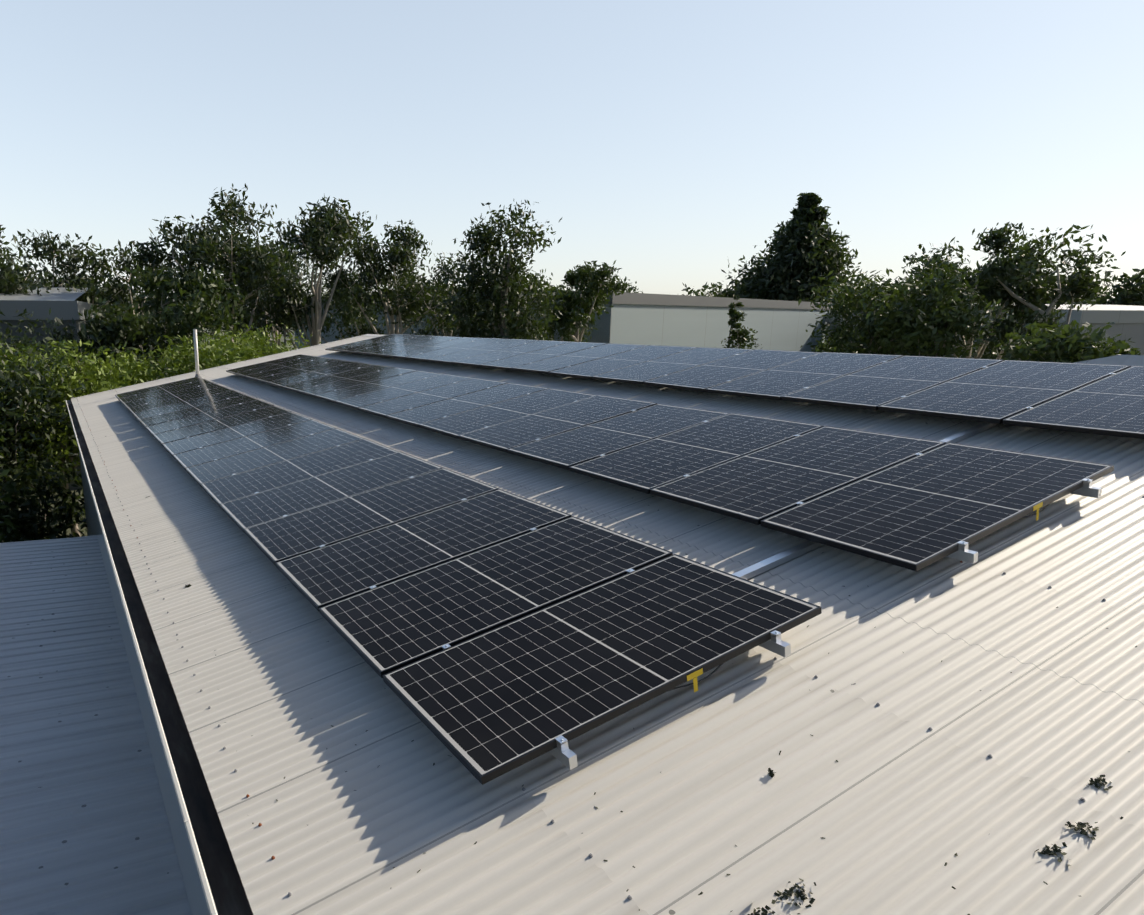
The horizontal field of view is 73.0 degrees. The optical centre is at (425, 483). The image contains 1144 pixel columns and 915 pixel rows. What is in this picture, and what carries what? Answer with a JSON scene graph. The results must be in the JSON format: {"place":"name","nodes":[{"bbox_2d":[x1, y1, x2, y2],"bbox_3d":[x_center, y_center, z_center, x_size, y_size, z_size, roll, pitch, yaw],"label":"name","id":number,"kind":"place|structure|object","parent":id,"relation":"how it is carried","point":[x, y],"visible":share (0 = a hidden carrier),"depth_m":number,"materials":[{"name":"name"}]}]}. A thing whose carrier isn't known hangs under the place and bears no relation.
{"place":"outdoors","nodes":[
{"label":"outdoors","id":0,"kind":"place"},
{"bbox_2d":[79,451,102,535],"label":"building walls","id":1,"kind":"structure","parent":0,"point":[93,524],"depth_m":18.11,"materials":[{"name":"grey metal"}]},
{"bbox_2d":[65,400,252,914],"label":"eave gutter","id":2,"kind":"object","parent":1,"relation":"attached to","point":[222,885],"visible":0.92,"depth_m":4.20,"materials":[{"name":"white paint"}]},
{"bbox_2d":[71,336,1143,914],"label":"corrugated roof sheet","id":3,"kind":"object","parent":1,"relation":"on","point":[861,802],"visible":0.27,"depth_m":3.43,"materials":[{"name":"paint"}]},
{"bbox_2d":[193,329,200,377],"bbox_3d":[-6.242,-3.501,20.573,0.320,1.382,0.320,-6,14,-26],"label":"roof vent pipe","id":4,"kind":"object","parent":3,"relation":"on","point":[196,352],"visible":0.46,"depth_m":20.52,"materials":[{"name":"white metal"}]},
{"bbox_2d":[71,334,384,398],"bbox_3d":[0.637,-0.817,10.313,9.374,0.182,29.071,-17,18,-23],"label":"ridge cap","id":5,"kind":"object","parent":3,"relation":"on","point":[374,335],"depth_m":23.07,"materials":[{"name":"paint"}]},
{"bbox_2d":[1075,355,1143,366],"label":"roof","id":6,"kind":"structure","parent":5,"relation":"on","point":[1134,360],"depth_m":7.37,"materials":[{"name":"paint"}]},
{"bbox_2d":[78,403,1143,899],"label":"roof fixing screws","id":7,"kind":"object","parent":3,"relation":"on","point":[522,789],"visible":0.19,"depth_m":3.57,"materials":[{"name":"grey metal"}]},
{"bbox_2d":[115,334,1143,784],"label":"solar panels","id":8,"kind":"object","parent":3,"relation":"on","point":[498,698],"visible":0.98,"depth_m":5.97,"materials":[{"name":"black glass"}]},
{"bbox_2d":[146,338,1115,769],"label":"mounting rails","id":9,"kind":"object","parent":3,"relation":"on","point":[564,754],"visible":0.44,"depth_m":4.74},
{"bbox_2d":[146,428,1136,914],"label":"roof leaf litter clumps","id":10,"kind":"object","parent":3,"relation":"on","point":[812,900],"visible":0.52,"depth_m":2.57,"materials":[{"name":"green"}]},
{"bbox_2d":[0,536,191,914],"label":"lower roof","id":11,"kind":"object","parent":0,"point":[85,829],"depth_m":6.07,"materials":[{"name":"grey metal"}]},
{"bbox_2d":[0,322,294,539],"bbox_3d":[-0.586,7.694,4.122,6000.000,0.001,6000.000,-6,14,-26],"label":"ground","id":12,"kind":"structure","parent":0,"point":[77,493],"depth_m":35.34,"materials":[{"name":"green plant"}]},
{"bbox_2d":[0,521,14,542],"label":"understorey shrub","id":13,"kind":"object","parent":12,"relation":"on","point":[8,538],"visible":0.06,"depth_m":16.84,"materials":[{"name":"green plant"}]},
{"bbox_2d":[0,408,15,439],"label":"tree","id":14,"kind":"object","parent":12,"relation":"on","point":[11,413],"visible":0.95,"depth_m":19.30,"materials":[{"name":"green plant"}]},
{"bbox_2d":[0,337,18,541],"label":"bush","id":15,"kind":"object","parent":12,"relation":"on","point":[8,522],"visible":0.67,"depth_m":14.46,"materials":[{"name":"green plant"}]},
{"bbox_2d":[0,225,47,295],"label":"gum tree","id":16,"kind":"object","parent":12,"relation":"on","point":[17,286],"visible":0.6,"depth_m":37.85,"materials":[{"name":"green plant"}]},
{"bbox_2d":[0,308,67,458],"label":"bush","id":17,"kind":"object","parent":12,"relation":"on","point":[16,342],"visible":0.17,"depth_m":28.50,"materials":[{"name":"green plant"}]},
{"bbox_2d":[0,341,70,509],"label":"bright bush","id":18,"kind":"object","parent":12,"relation":"on","point":[12,356],"visible":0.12,"depth_m":23.89,"materials":[{"name":"green plant"}]},
{"bbox_2d":[14,529,56,540],"bbox_3d":[-7.566,3.412,12.727,5.301,4.743,4.025,-6,14,-26],"label":"understorey shrub","id":19,"kind":"object","parent":12,"relation":"on","point":[17,534],"depth_m":14.22,"materials":[{"name":"green plant"}]},
{"bbox_2d":[0,451,86,542],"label":"understorey shrub","id":20,"kind":"object","parent":12,"relation":"on","point":[33,528],"visible":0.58,"depth_m":20.72,"materials":[{"name":"green plant"}]},
{"bbox_2d":[0,333,93,529],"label":"bush","id":21,"kind":"object","parent":12,"relation":"on","point":[8,381],"visible":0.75,"depth_m":22.08,"materials":[{"name":"green plant"}]},
{"bbox_2d":[0,287,103,490],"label":"shed","id":22,"kind":"structure","parent":12,"relation":"on","point":[64,305],"depth_m":36.08,"materials":[{"name":"grey metal"}]},
{"bbox_2d":[0,229,119,337],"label":"gum tree","id":23,"kind":"object","parent":12,"relation":"on","point":[67,265],"visible":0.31,"depth_m":43.09,"materials":[{"name":"green plant"}]},
{"bbox_2d":[0,339,139,537],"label":"bright bush","id":24,"kind":"object","parent":12,"relation":"on","point":[74,383],"visible":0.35,"depth_m":23.62,"materials":[{"name":"green plant"}]},
{"bbox_2d":[22,340,171,490],"bbox_3d":[-10.911,-1.003,25.879,7.019,7.772,5.434,-3,13,-13],"label":"bright bush","id":25,"kind":"object","parent":12,"relation":"on","point":[121,380],"visible":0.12,"depth_m":24.73,"materials":[{"name":"green plant"}]},
{"bbox_2d":[34,297,169,423],"bbox_3d":[-13.713,-3.379,32.974,5.416,9.401,7.328,-6,14,-26],"label":"gum tree","id":26,"kind":"object","parent":12,"relation":"on","point":[112,331],"visible":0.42,"depth_m":32.52,"materials":[{"name":"green plant"}]},
{"bbox_2d":[109,282,153,323],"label":"tree","id":27,"kind":"object","parent":12,"relation":"on","point":[129,301],"visible":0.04,"depth_m":139.74,"materials":[{"name":"green plant"}]},
{"bbox_2d":[83,534,209,914],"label":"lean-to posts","id":28,"kind":"object","parent":12,"relation":"on","point":[193,888],"visible":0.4,"depth_m":5.96,"materials":[{"name":"grey metal"}]},
{"bbox_2d":[135,294,167,334],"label":"tree","id":29,"kind":"object","parent":12,"relation":"on","point":[156,316],"visible":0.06,"depth_m":158.67,"materials":[{"name":"green plant"}]},
{"bbox_2d":[75,239,239,369],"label":"gum tree","id":30,"kind":"object","parent":12,"relation":"on","point":[118,286],"visible":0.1,"depth_m":46.04,"materials":[{"name":"green plant"}]},
{"bbox_2d":[96,334,260,391],"bbox_3d":[-9.300,-1.438,27.466,6.633,7.948,5.713,-6,14,-26],"label":"bright bush","id":31,"kind":"object","parent":12,"relation":"on","point":[189,362],"visible":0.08,"depth_m":26.37,"materials":[{"name":"green plant"}]},
{"bbox_2d":[123,264,250,376],"bbox_3d":[-11.930,-5.124,37.189,6.825,11.074,8.037,-6,14,-26],"label":"gum tree","id":32,"kind":"object","parent":12,"relation":"on","point":[192,293],"visible":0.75,"depth_m":35.78,"materials":[{"name":"green plant"}]},
{"bbox_2d":[154,330,282,375],"bbox_3d":[-7.346,-1.923,29.553,6.279,8.006,5.677,-6,14,-26],"label":"bright bush","id":33,"kind":"object","parent":12,"relation":"on","point":[240,347],"visible":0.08,"depth_m":27.73,"materials":[{"name":"green plant"}]},
{"bbox_2d":[129,183,316,348],"bbox_3d":[-11.181,-8.325,41.491,8.533,15.480,10.160,-6,14,-26],"label":"gum tree","id":34,"kind":"object","parent":12,"relation":"on","point":[207,248],"visible":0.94,"depth_m":39.61,"materials":[{"name":"green plant"}]},
{"bbox_2d":[221,307,277,344],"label":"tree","id":35,"kind":"object","parent":12,"relation":"on","point":[245,321],"visible":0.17,"depth_m":139.41,"materials":[{"name":"green plant"}]},
{"bbox_2d":[215,322,320,362],"bbox_3d":[-6.754,-2.402,31.109,5.709,8.290,4.883,-6,14,-26],"label":"bright bush","id":36,"kind":"object","parent":12,"relation":"on","point":[261,342],"visible":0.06,"depth_m":30.73,"materials":[{"name":"green plant"}]},
{"bbox_2d":[229,231,327,345],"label":"gum tree","id":37,"kind":"object","parent":12,"relation":"on","point":[305,271],"visible":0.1,"depth_m":58.61,"materials":[{"name":"green plant"}]},
{"bbox_2d":[267,296,304,346],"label":"tree","id":38,"kind":"object","parent":12,"relation":"on","point":[284,331],"visible":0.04,"depth_m":176.72,"materials":[{"name":"green plant"}]},
{"bbox_2d":[239,195,378,348],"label":"gum tree","id":39,"kind":"object","parent":12,"relation":"on","point":[322,229],"visible":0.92,"depth_m":43.83,"materials":[{"name":"green plant"}]},
{"bbox_2d":[284,266,395,342],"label":"gum tree","id":40,"kind":"object","parent":12,"relation":"on","point":[349,313],"visible":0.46,"depth_m":55.17,"materials":[{"name":"green plant"}]},
{"bbox_2d":[322,219,459,335],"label":"gum tree","id":41,"kind":"object","parent":12,"relation":"on","point":[397,257],"visible":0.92,"depth_m":47.96,"materials":[{"name":"green plant"}]},
{"bbox_2d":[385,252,488,336],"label":"gum tree","id":42,"kind":"object","parent":12,"relation":"on","point":[442,271],"visible":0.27,"depth_m":59.47,"materials":[{"name":"green plant"}]},
{"bbox_2d":[438,199,569,340],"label":"tall dense tree","id":43,"kind":"object","parent":12,"relation":"on","point":[505,316],"visible":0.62,"depth_m":41.22,"materials":[{"name":"green plant"}]},
{"bbox_2d":[498,269,590,341],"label":"gum tree","id":44,"kind":"object","parent":12,"relation":"on","point":[545,283],"visible":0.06,"depth_m":53.16,"materials":[{"name":"green plant"}]},
{"bbox_2d":[539,260,630,341],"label":"gum tree","id":45,"kind":"object","parent":12,"relation":"on","point":[589,281],"visible":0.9,"depth_m":46.38,"materials":[{"name":"green plant"}]},
{"bbox_2d":[606,277,638,292],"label":"tree","id":46,"kind":"object","parent":12,"relation":"on","point":[627,289],"visible":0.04,"depth_m":200.18,"materials":[{"name":"green plant"}]},
{"bbox_2d":[681,282,723,296],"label":"tree","id":47,"kind":"object","parent":12,"relation":"on","point":[690,292],"depth_m":125.68,"materials":[{"name":"green plant"}]},
{"bbox_2d":[685,282,725,296],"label":"tree","id":48,"kind":"object","parent":12,"relation":"on","point":[713,285],"depth_m":151.90,"materials":[{"name":"green plant"}]},
{"bbox_2d":[712,282,745,297],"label":"tree","id":49,"kind":"object","parent":12,"relation":"on","point":[727,296],"visible":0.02,"depth_m":145.36,"materials":[{"name":"green plant"}]},
{"bbox_2d":[715,295,761,348],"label":"small tree","id":50,"kind":"object","parent":12,"relation":"on","point":[740,336],"visible":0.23,"depth_m":42.46,"materials":[{"name":"green plant"}]},
{"bbox_2d":[714,192,884,308],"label":"tree","id":51,"kind":"object","parent":12,"relation":"on","point":[805,247],"visible":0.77,"depth_m":107.43,"materials":[{"name":"green plant"}]},
{"bbox_2d":[811,292,904,354],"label":"tree","id":52,"kind":"object","parent":12,"relation":"on","point":[858,336],"visible":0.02,"depth_m":49.37,"materials":[{"name":"green plant"}]},
{"bbox_2d":[857,277,901,307],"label":"tree","id":53,"kind":"object","parent":12,"relation":"on","point":[881,280],"visible":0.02,"depth_m":148.91,"materials":[{"name":"green plant"}]},
{"bbox_2d":[797,269,980,356],"bbox_3d":[22.883,-5.226,37.809,7.917,10.966,7.928,-6,14,-26],"label":"tree","id":54,"kind":"object","parent":12,"relation":"on","point":[856,302],"visible":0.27,"depth_m":36.91,"materials":[{"name":"green plant"}]},
{"bbox_2d":[866,262,1001,358],"bbox_3d":[22.146,-4.181,33.326,4.851,10.803,6.128,-6,14,-26],"label":"tree","id":55,"kind":"object","parent":12,"relation":"on","point":[913,319],"visible":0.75,"depth_m":32.30,"materials":[{"name":"green plant"}]},
{"bbox_2d":[892,222,1086,359],"bbox_3d":[27.240,-6.322,37.882,6.964,13.046,7.214,-10,16,-38],"label":"gum tree","id":56,"kind":"object","parent":12,"relation":"on","point":[994,242],"visible":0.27,"depth_m":36.04,"materials":[{"name":"green plant"}]},
{"bbox_2d":[945,296,1065,359],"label":"tree","id":57,"kind":"object","parent":12,"relation":"on","point":[985,355],"visible":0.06,"depth_m":46.35,"materials":[{"name":"green plant"}]},
{"bbox_2d":[962,224,1140,361],"bbox_3d":[28.169,-5.206,34.206,7.075,12.464,7.161,-6,14,-26],"label":"gum tree","id":58,"kind":"object","parent":12,"relation":"on","point":[1082,281],"visible":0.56,"depth_m":33.84,"materials":[{"name":"green plant"}]},
{"bbox_2d":[994,320,1138,362],"bbox_3d":[23.529,-1.721,27.635,4.636,8.406,5.151,-6,14,-26],"label":"bush","id":59,"kind":"object","parent":12,"relation":"on","point":[1073,348],"visible":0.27,"depth_m":26.77,"materials":[{"name":"green plant"}]},
{"bbox_2d":[1040,271,1106,309],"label":"tree","id":60,"kind":"object","parent":12,"relation":"on","point":[1060,275],"visible":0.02,"depth_m":142.94,"materials":[{"name":"green plant"}]},
{"bbox_2d":[1074,268,1143,305],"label":"tree","id":61,"kind":"object","parent":12,"relation":"on","point":[1130,293],"visible":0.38,"depth_m":120.43,"materials":[{"name":"green plant"}]},
{"bbox_2d":[294,287,832,351],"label":"warehouse","id":62,"kind":"structure","parent":0,"point":[663,319],"depth_m":71.57,"materials":[{"name":"grey metal"}]},
{"bbox_2d":[0,0,1143,304],"label":"sky","id":63,"kind":"structure","parent":0,"point":[669,140],"materials":[{"name":"blue"}]},
{"bbox_2d":[669,504,1048,690],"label":"solar array cables","id":64,"kind":"object","parent":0,"point":[716,669],"visible":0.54,"depth_m":3.67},
{"bbox_2d":[687,502,1042,691],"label":"solar array warning labels","id":65,"kind":"object","parent":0,"point":[695,675],"visible":1,"depth_m":3.60,"materials":[{"name":"yellow plastic"}]},
{"bbox_2d":[825,304,1143,358],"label":"warehouse","id":66,"kind":"structure","parent":0,"point":[1128,320],"depth_m":72.67,"materials":[{"name":"white metal"}]}
]}

